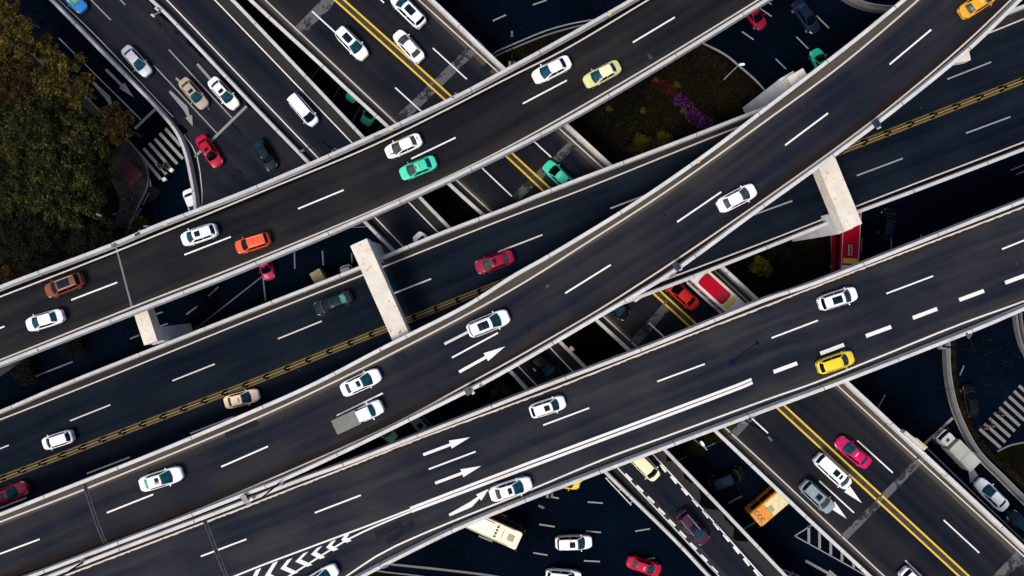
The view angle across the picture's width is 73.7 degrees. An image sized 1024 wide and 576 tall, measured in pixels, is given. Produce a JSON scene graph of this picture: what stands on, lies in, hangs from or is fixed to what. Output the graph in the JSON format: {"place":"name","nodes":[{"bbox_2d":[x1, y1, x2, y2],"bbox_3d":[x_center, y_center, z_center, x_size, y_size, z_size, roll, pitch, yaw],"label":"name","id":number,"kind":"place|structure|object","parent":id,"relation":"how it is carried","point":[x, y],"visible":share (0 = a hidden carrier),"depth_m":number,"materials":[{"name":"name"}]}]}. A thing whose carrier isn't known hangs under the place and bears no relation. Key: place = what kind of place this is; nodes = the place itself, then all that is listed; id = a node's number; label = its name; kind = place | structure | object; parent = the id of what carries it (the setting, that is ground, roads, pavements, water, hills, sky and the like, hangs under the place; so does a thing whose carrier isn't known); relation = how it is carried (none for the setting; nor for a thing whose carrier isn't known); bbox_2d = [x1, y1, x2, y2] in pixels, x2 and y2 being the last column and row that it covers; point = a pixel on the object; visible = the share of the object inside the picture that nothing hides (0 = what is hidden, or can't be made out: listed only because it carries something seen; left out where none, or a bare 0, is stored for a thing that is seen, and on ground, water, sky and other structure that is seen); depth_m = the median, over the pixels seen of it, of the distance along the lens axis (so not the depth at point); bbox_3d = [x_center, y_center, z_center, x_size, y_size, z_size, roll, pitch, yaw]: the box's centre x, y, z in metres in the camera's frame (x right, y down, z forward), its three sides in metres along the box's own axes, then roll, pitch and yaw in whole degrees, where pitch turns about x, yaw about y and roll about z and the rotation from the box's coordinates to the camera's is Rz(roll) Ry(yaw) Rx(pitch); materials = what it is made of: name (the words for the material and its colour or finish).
{"place":"outdoors","nodes":[
{"label":"outdoors","id":0,"kind":"place"},
{"bbox_2d":[0,30,118,284],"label":"planted ground","id":1,"kind":"structure","parent":0,"point":[110,207],"depth_m":93.80,"materials":[{"name":"green plant"}]},
{"bbox_2d":[0,236,35,282],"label":"broadleaf tree","id":2,"kind":"object","parent":1,"relation":"on","point":[6,275],"visible":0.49,"depth_m":87.11,"materials":[{"name":"green plant"}]},
{"bbox_2d":[0,53,38,107],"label":"broadleaf tree","id":3,"kind":"object","parent":1,"relation":"on","point":[22,71],"visible":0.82,"depth_m":85.79,"materials":[{"name":"green plant"}]},
{"bbox_2d":[0,152,43,225],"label":"broadleaf tree","id":4,"kind":"object","parent":1,"relation":"on","point":[17,197],"visible":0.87,"depth_m":85.59,"materials":[{"name":"green plant"}]},
{"bbox_2d":[0,204,68,274],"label":"broadleaf tree","id":5,"kind":"object","parent":1,"relation":"on","point":[35,234],"visible":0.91,"depth_m":85.53,"materials":[{"name":"green plant"}]},
{"bbox_2d":[0,88,72,166],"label":"broadleaf tree","id":6,"kind":"object","parent":1,"relation":"on","point":[11,148],"visible":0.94,"depth_m":84.96,"materials":[{"name":"green plant"}]},
{"bbox_2d":[22,144,108,233],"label":"broadleaf tree","id":7,"kind":"object","parent":1,"relation":"on","point":[65,196],"visible":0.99,"depth_m":84.68,"materials":[{"name":"green plant"}]},
{"bbox_2d":[52,110,115,167],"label":"broadleaf tree","id":8,"kind":"object","parent":1,"relation":"on","point":[73,136],"visible":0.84,"depth_m":85.94,"materials":[{"name":"green plant"}]},
{"bbox_2d":[0,35,146,376],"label":"pavement","id":9,"kind":"structure","parent":0,"point":[125,151],"depth_m":93.86,"materials":[{"name":"grey concrete"}]},
{"bbox_2d":[15,27,149,237],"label":"kerb","id":10,"kind":"structure","parent":9,"relation":"on","point":[146,166],"depth_m":93.81,"materials":[{"name":"concrete"}]},
{"bbox_2d":[60,206,114,254],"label":"broadleaf tree","id":11,"kind":"object","parent":9,"relation":"on","point":[98,240],"visible":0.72,"depth_m":86.75,"materials":[{"name":"green plant"}]},
{"bbox_2d":[70,148,122,194],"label":"broadleaf tree","id":12,"kind":"object","parent":9,"relation":"on","point":[108,174],"visible":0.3,"depth_m":87.19,"materials":[{"name":"green plant"}]},
{"bbox_2d":[116,159,150,188],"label":"awning","id":13,"kind":"object","parent":9,"relation":"on","point":[129,173],"visible":0.99,"depth_m":91.31,"materials":[{"name":"red fabric"}]},
{"bbox_2d":[0,0,771,367],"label":"elevated road","id":14,"kind":"structure","parent":0,"point":[512,108],"depth_m":83.00,"materials":[{"name":"grey asphalt"}]},
{"bbox_2d":[26,308,66,331],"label":"sedan car","id":15,"kind":"object","parent":14,"relation":"on","point":[38,322],"visible":1,"depth_m":81.97,"materials":[{"name":"white paint"}]},
{"bbox_2d":[44,272,86,297],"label":"sport utility car","id":16,"kind":"object","parent":14,"relation":"on","point":[57,288],"visible":1,"depth_m":81.60,"materials":[{"name":"orange metal"}]},
{"bbox_2d":[181,223,219,246],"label":"hatchback car","id":17,"kind":"object","parent":14,"relation":"on","point":[197,235],"visible":1,"depth_m":81.74,"materials":[{"name":"white paint"}]},
{"bbox_2d":[235,232,271,254],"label":"sport utility car","id":18,"kind":"object","parent":14,"relation":"on","point":[245,245],"visible":1,"depth_m":81.63,"materials":[{"name":"orange paint"}]},
{"bbox_2d":[385,133,423,159],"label":"sedan car","id":19,"kind":"object","parent":14,"relation":"on","point":[401,147],"visible":1,"depth_m":81.97,"materials":[{"name":"white paint"}]},
{"bbox_2d":[399,155,437,180],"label":"taxi car","id":20,"kind":"object","parent":14,"relation":"on","point":[416,168],"visible":1,"depth_m":81.96,"materials":[{"name":"green paint"}]},
{"bbox_2d":[531,55,571,84],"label":"sedan car","id":21,"kind":"object","parent":14,"relation":"on","point":[548,71],"visible":1,"depth_m":81.93,"materials":[{"name":"white paint"}]},
{"bbox_2d":[582,60,621,89],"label":"sedan car","id":22,"kind":"object","parent":14,"relation":"on","point":[594,78],"visible":1,"depth_m":81.94,"materials":[{"name":"paint"}]},
{"bbox_2d":[150,0,786,575],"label":"elevated road","id":23,"kind":"structure","parent":0,"point":[244,54],"depth_m":89.40,"materials":[{"name":"grey asphalt"}]},
{"bbox_2d":[287,93,318,126],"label":"minivan","id":24,"kind":"object","parent":23,"relation":"on","point":[303,110],"visible":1,"depth_m":87.75,"materials":[{"name":"white paint"}]},
{"bbox_2d":[527,352,560,380],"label":"sedan car","id":25,"kind":"object","parent":23,"relation":"on","point":[544,365],"visible":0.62,"depth_m":88.07,"materials":[{"name":"black paint"}]},
{"bbox_2d":[631,457,659,481],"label":"minivan","id":26,"kind":"object","parent":23,"relation":"on","point":[646,467],"visible":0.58,"depth_m":87.53,"materials":[{"name":"beige paint"}]},
{"bbox_2d":[675,508,709,544],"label":"sport utility car","id":27,"kind":"object","parent":23,"relation":"on","point":[690,524],"visible":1,"depth_m":87.85,"materials":[{"name":"paint"}]},
{"bbox_2d":[0,0,1021,575],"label":"elevated road","id":28,"kind":"structure","parent":0,"point":[892,60],"depth_m":78.29,"materials":[{"name":"grey asphalt"}]},
{"bbox_2d":[139,465,184,491],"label":"sedan car","id":29,"kind":"object","parent":28,"relation":"on","point":[161,478],"visible":1,"depth_m":80.05,"materials":[{"name":"white paint"}]},
{"bbox_2d":[331,400,384,434],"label":"pickup truck","id":30,"kind":"object","parent":28,"relation":"on","point":[342,423],"visible":1,"depth_m":78.45,"materials":[{"name":"white paint"}]},
{"bbox_2d":[340,367,381,396],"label":"sedan car","id":31,"kind":"object","parent":28,"relation":"on","point":[364,380],"visible":1,"depth_m":78.64,"materials":[{"name":"white paint"}]},
{"bbox_2d":[466,308,510,337],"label":"sport utility car","id":32,"kind":"object","parent":28,"relation":"on","point":[488,323],"visible":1,"depth_m":77.21,"materials":[{"name":"white paint"}]},
{"bbox_2d":[715,183,756,212],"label":"sedan car","id":33,"kind":"object","parent":28,"relation":"on","point":[741,195],"visible":1,"depth_m":76.30,"materials":[{"name":"white paint"}]},
{"bbox_2d":[955,0,994,19],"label":"taxi car","id":34,"kind":"object","parent":28,"relation":"on","point":[967,9],"visible":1,"depth_m":75.07,"materials":[{"name":"orange paint"}]},
{"bbox_2d":[0,0,1023,575],"bbox_3d":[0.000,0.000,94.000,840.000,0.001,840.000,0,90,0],"label":"ground","id":35,"kind":"structure","parent":0,"point":[914,402],"depth_m":94.00,"materials":[{"name":"black asphalt"}]},
{"bbox_2d":[0,0,40,27],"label":"broadleaf tree","id":36,"kind":"object","parent":35,"relation":"on","point":[6,7],"visible":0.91,"depth_m":87.20,"materials":[{"name":"green plant"}]},
{"bbox_2d":[11,359,38,385],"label":"shrub","id":37,"kind":"object","parent":35,"relation":"on","point":[27,375],"visible":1,"depth_m":92.55,"materials":[{"name":"green plant"}]},
{"bbox_2d":[0,14,56,64],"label":"broadleaf tree","id":38,"kind":"object","parent":35,"relation":"on","point":[25,48],"visible":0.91,"depth_m":85.93,"materials":[{"name":"green plant"}]},
{"bbox_2d":[34,32,75,62],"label":"broadleaf tree","id":39,"kind":"object","parent":35,"relation":"on","point":[48,49],"visible":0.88,"depth_m":87.38,"materials":[{"name":"green plant"}]},
{"bbox_2d":[30,50,97,113],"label":"broadleaf tree","id":40,"kind":"object","parent":35,"relation":"on","point":[48,78],"visible":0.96,"depth_m":85.87,"materials":[{"name":"green plant"}]},
{"bbox_2d":[57,337,87,359],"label":"shrub","id":41,"kind":"object","parent":35,"relation":"on","point":[75,351],"visible":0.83,"depth_m":92.55,"materials":[{"name":"green plant"}]},
{"bbox_2d":[95,101,142,145],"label":"broadleaf tree","id":42,"kind":"object","parent":35,"relation":"on","point":[123,121],"visible":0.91,"depth_m":86.93,"materials":[{"name":"green plant"}]},
{"bbox_2d":[134,308,192,344],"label":"bridge pier","id":43,"kind":"structure","parent":35,"relation":"on","point":[152,331],"depth_m":84.68,"materials":[{"name":"concrete"}]},
{"bbox_2d":[50,0,366,227],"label":"slip road","id":44,"kind":"structure","parent":35,"relation":"on","point":[109,30],"depth_m":93.20,"materials":[{"name":"grey asphalt"}]},
{"bbox_2d":[121,45,152,77],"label":"sedan car","id":45,"kind":"object","parent":44,"relation":"on","point":[137,61],"visible":1,"depth_m":92.16,"materials":[{"name":"silver metal"}]},
{"bbox_2d":[178,77,209,109],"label":"sedan car","id":46,"kind":"object","parent":44,"relation":"on","point":[190,89],"visible":1,"depth_m":92.17,"materials":[{"name":"beige paint"}]},
{"bbox_2d":[195,134,223,167],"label":"sedan car","id":47,"kind":"object","parent":44,"relation":"on","point":[210,152],"visible":1,"depth_m":92.15,"materials":[{"name":"red paint"}]},
{"bbox_2d":[208,76,240,109],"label":"sedan car","id":48,"kind":"object","parent":44,"relation":"on","point":[224,94],"visible":1,"depth_m":92.11,"materials":[{"name":"white paint"}]},
{"bbox_2d":[253,138,278,171],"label":"sedan car","id":49,"kind":"object","parent":44,"relation":"on","point":[269,161],"visible":1,"depth_m":92.18,"materials":[{"name":"paint"}]},
{"bbox_2d":[350,238,410,340],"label":"bridge pier","id":50,"kind":"structure","parent":35,"relation":"on","point":[368,253],"depth_m":80.10,"materials":[{"name":"concrete"}]},
{"bbox_2d":[389,563,498,575],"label":"kerb","id":51,"kind":"structure","parent":35,"relation":"on","point":[439,569],"depth_m":93.80,"materials":[{"name":"concrete"}]},
{"bbox_2d":[465,514,525,550],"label":"bus","id":52,"kind":"object","parent":35,"relation":"on","point":[503,530],"visible":0.59,"depth_m":90.76,"materials":[{"name":"white metal"}]},
{"bbox_2d":[36,0,1023,575],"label":"road markings","id":53,"kind":"object","parent":35,"relation":"on","point":[152,192],"visible":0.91,"depth_m":93.98,"materials":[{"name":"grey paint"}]},
{"bbox_2d":[545,566,580,575],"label":"hatchback car","id":54,"kind":"object","parent":35,"relation":"on","point":[552,571],"visible":1,"depth_m":92.96,"materials":[{"name":"white paint"}]},
{"bbox_2d":[555,533,591,551],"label":"sport utility car","id":55,"kind":"object","parent":35,"relation":"on","point":[573,541],"visible":1,"depth_m":92.56,"materials":[{"name":"white paint"}]},
{"bbox_2d":[625,554,660,575],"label":"taxi car","id":56,"kind":"object","parent":35,"relation":"on","point":[640,564],"visible":1,"depth_m":92.98,"materials":[{"name":"red paint"}]},
{"bbox_2d":[707,465,745,490],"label":"sport utility car","id":57,"kind":"object","parent":35,"relation":"on","point":[735,474],"visible":1,"depth_m":92.55,"materials":[{"name":"black paint"}]},
{"bbox_2d":[746,9,766,30],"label":"sedan car","id":58,"kind":"object","parent":35,"relation":"on","point":[757,20],"visible":0.56,"depth_m":93.06,"materials":[{"name":"paint"}]},
{"bbox_2d":[745,486,788,527],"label":"minibus","id":59,"kind":"object","parent":35,"relation":"on","point":[766,506],"visible":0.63,"depth_m":91.07,"materials":[{"name":"orange paint"}]},
{"bbox_2d":[791,0,819,33],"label":"sedan car","id":60,"kind":"object","parent":35,"relation":"on","point":[801,10],"visible":1,"depth_m":92.97,"materials":[{"name":"paint"}]},
{"bbox_2d":[808,48,826,67],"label":"taxi car","id":61,"kind":"object","parent":35,"relation":"on","point":[817,57],"visible":0.48,"depth_m":93.07,"materials":[{"name":"teal paint"}]},
{"bbox_2d":[830,212,861,272],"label":"bus","id":62,"kind":"object","parent":35,"relation":"on","point":[845,249],"visible":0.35,"depth_m":90.88,"materials":[{"name":"red paint"}]},
{"bbox_2d":[877,208,895,239],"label":"sport utility car","id":63,"kind":"object","parent":35,"relation":"on","point":[886,230],"visible":1,"depth_m":92.73,"materials":[{"name":"black paint"}]},
{"bbox_2d":[932,428,980,471],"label":"box truck","id":64,"kind":"object","parent":35,"relation":"on","point":[960,453],"visible":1,"depth_m":91.43,"materials":[{"name":"white paint"}]},
{"bbox_2d":[959,384,978,416],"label":"sedan car","id":65,"kind":"object","parent":35,"relation":"on","point":[969,399],"visible":1,"depth_m":93.02,"materials":[{"name":"black paint"}]},
{"bbox_2d":[942,342,1023,504],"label":"retaining wall","id":66,"kind":"structure","parent":35,"relation":"on","point":[966,434],"depth_m":93.10,"materials":[{"name":"concrete"}]},
{"bbox_2d":[950,340,1023,487],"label":"hedge","id":67,"kind":"object","parent":35,"relation":"on","point":[984,449],"visible":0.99,"depth_m":93.35,"materials":[{"name":"green plant"}]},
{"bbox_2d":[973,477,1008,511],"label":"sedan car","id":68,"kind":"object","parent":35,"relation":"on","point":[992,495],"visible":1,"depth_m":92.93,"materials":[{"name":"white paint"}]},
{"bbox_2d":[1004,509,1023,538],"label":"sedan car","id":69,"kind":"object","parent":35,"relation":"on","point":[1014,518],"visible":1,"depth_m":93.04,"materials":[{"name":"paint"}]},
{"bbox_2d":[1012,312,1023,356],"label":"retaining wall","id":70,"kind":"structure","parent":35,"relation":"on","point":[1016,322],"depth_m":93.60,"materials":[{"name":"concrete"}]},
{"bbox_2d":[0,4,1023,511],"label":"elevated road","id":71,"kind":"structure","parent":0,"point":[250,346],"depth_m":85.03,"materials":[{"name":"grey asphalt"}]},
{"bbox_2d":[0,480,29,505],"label":"sedan car","id":72,"kind":"object","parent":71,"relation":"on","point":[14,491],"visible":1,"depth_m":88.87,"materials":[{"name":"paint"}]},
{"bbox_2d":[42,429,76,449],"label":"hatchback car","id":73,"kind":"object","parent":71,"relation":"on","point":[58,439],"visible":1,"depth_m":88.22,"materials":[{"name":"white paint"}]},
{"bbox_2d":[223,387,260,408],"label":"car","id":74,"kind":"object","parent":71,"relation":"on","point":[242,398],"visible":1,"depth_m":86.45,"materials":[{"name":"beige paint"}]},
{"bbox_2d":[314,290,353,315],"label":"sedan car","id":75,"kind":"object","parent":71,"relation":"on","point":[331,303],"visible":1,"depth_m":85.07,"materials":[{"name":"grey paint"}]},
{"bbox_2d":[475,250,514,274],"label":"sedan car","id":76,"kind":"object","parent":71,"relation":"on","point":[498,260],"visible":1,"depth_m":83.33,"materials":[{"name":"paint"}]},
{"bbox_2d":[0,77,1023,480],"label":"median fence","id":77,"kind":"object","parent":71,"relation":"on","point":[328,351],"visible":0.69,"depth_m":86.01,"materials":[{"name":"metal"}]},
{"bbox_2d":[42,197,1023,575],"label":"elevated road","id":78,"kind":"structure","parent":0,"point":[376,509],"depth_m":81.50,"materials":[{"name":"grey asphalt"}]},
{"bbox_2d":[307,562,339,575],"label":"sedan car","id":79,"kind":"object","parent":78,"relation":"on","point":[330,569],"visible":1,"depth_m":80.62,"materials":[{"name":"white paint"}]},
{"bbox_2d":[488,475,532,501],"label":"sedan car","id":80,"kind":"object","parent":78,"relation":"on","point":[521,484],"visible":1,"depth_m":80.42,"materials":[{"name":"white paint"}]},
{"bbox_2d":[528,394,565,417],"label":"hatchback car","id":81,"kind":"object","parent":78,"relation":"on","point":[548,406],"visible":1,"depth_m":80.25,"materials":[{"name":"white paint"}]},
{"bbox_2d":[814,349,854,373],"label":"hatchback car","id":82,"kind":"object","parent":78,"relation":"on","point":[836,361],"visible":1,"depth_m":80.26,"materials":[{"name":"yellow paint"}]},
{"bbox_2d":[815,286,857,310],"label":"sport utility car","id":83,"kind":"object","parent":78,"relation":"on","point":[838,298],"visible":1,"depth_m":80.05,"materials":[{"name":"white paint"}]},
{"bbox_2d":[423,26,830,459],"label":"flower bed ground","id":84,"kind":"structure","parent":0,"point":[594,342],"depth_m":93.86,"materials":[{"name":"soil"}]},
{"bbox_2d":[489,379,510,399],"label":"shrub","id":85,"kind":"object","parent":84,"relation":"on","point":[499,391],"visible":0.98,"depth_m":92.48,"materials":[{"name":"green plant"}]},
{"bbox_2d":[501,34,760,159],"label":"ground cover","id":86,"kind":"object","parent":84,"relation":"on","point":[647,101],"visible":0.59,"depth_m":93.70,"materials":[{"name":"green plant"}]},
{"bbox_2d":[626,133,653,157],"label":"shrub","id":87,"kind":"object","parent":84,"relation":"on","point":[638,144],"visible":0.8,"depth_m":93.19,"materials":[{"name":"green plant"}]},
{"bbox_2d":[682,437,704,456],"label":"shrub","id":88,"kind":"object","parent":84,"relation":"on","point":[694,446],"visible":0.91,"depth_m":92.89,"materials":[{"name":"green plant"}]},
{"bbox_2d":[748,255,772,277],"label":"shrub","id":89,"kind":"object","parent":84,"relation":"on","point":[760,265],"visible":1,"depth_m":90.76,"materials":[{"name":"green plant"}]},
{"bbox_2d":[742,68,806,112],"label":"bridge pier","id":90,"kind":"structure","parent":84,"relation":"on","point":[775,90],"depth_m":83.13,"materials":[{"name":"concrete"}]},
{"bbox_2d":[727,236,830,297],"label":"ground cover","id":91,"kind":"object","parent":84,"relation":"on","point":[786,283],"visible":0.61,"depth_m":93.70,"materials":[{"name":"green plant"}]},
{"bbox_2d":[792,157,861,241],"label":"bridge pier","id":92,"kind":"structure","parent":84,"relation":"on","point":[842,216],"depth_m":78.60,"materials":[{"name":"concrete"}]},
{"bbox_2d":[248,0,1023,575],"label":"elevated road","id":93,"kind":"structure","parent":0,"point":[900,500],"depth_m":88.00,"materials":[{"name":"grey asphalt"}]},
{"bbox_2d":[335,26,368,60],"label":"sport utility car","id":94,"kind":"object","parent":93,"relation":"on","point":[352,44],"visible":1,"depth_m":87.89,"materials":[{"name":"white paint"}]},
{"bbox_2d":[390,0,426,29],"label":"sport utility car","id":95,"kind":"object","parent":93,"relation":"on","point":[411,13],"visible":1,"depth_m":87.72,"materials":[{"name":"white paint"}]},
{"bbox_2d":[393,30,424,64],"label":"sedan car","id":96,"kind":"object","parent":93,"relation":"on","point":[408,46],"visible":1,"depth_m":88.31,"materials":[{"name":"white paint"}]},
{"bbox_2d":[543,160,572,184],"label":"taxi car","id":97,"kind":"object","parent":93,"relation":"on","point":[556,173],"visible":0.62,"depth_m":87.84,"materials":[{"name":"green paint"}]},
{"bbox_2d":[665,283,699,310],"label":"sedan car","id":98,"kind":"object","parent":93,"relation":"on","point":[685,297],"visible":0.69,"depth_m":87.31,"materials":[{"name":"paint"}]},
{"bbox_2d":[686,272,745,313],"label":"bus","id":99,"kind":"object","parent":93,"relation":"on","point":[715,292],"visible":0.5,"depth_m":85.30,"materials":[{"name":"red metal"}]},
{"bbox_2d":[798,478,834,512],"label":"sport utility car","id":100,"kind":"object","parent":93,"relation":"on","point":[816,495],"visible":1,"depth_m":86.25,"materials":[{"name":"metal"}]},
{"bbox_2d":[812,451,851,488],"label":"minivan","id":101,"kind":"object","parent":93,"relation":"on","point":[831,470],"visible":1,"depth_m":86.00,"materials":[{"name":"white paint"}]},
{"bbox_2d":[834,436,871,468],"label":"taxi car","id":102,"kind":"object","parent":93,"relation":"on","point":[857,456],"visible":1,"depth_m":86.66,"materials":[{"name":"paint"}]},
{"bbox_2d":[842,0,893,13],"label":"retaining wall","id":103,"kind":"structure","parent":0,"point":[868,6],"depth_m":93.10,"materials":[{"name":"concrete"}]},
{"bbox_2d":[996,443,1023,490],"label":"planted ground","id":104,"kind":"structure","parent":0,"point":[1012,456],"depth_m":93.86,"materials":[{"name":"green plant"}]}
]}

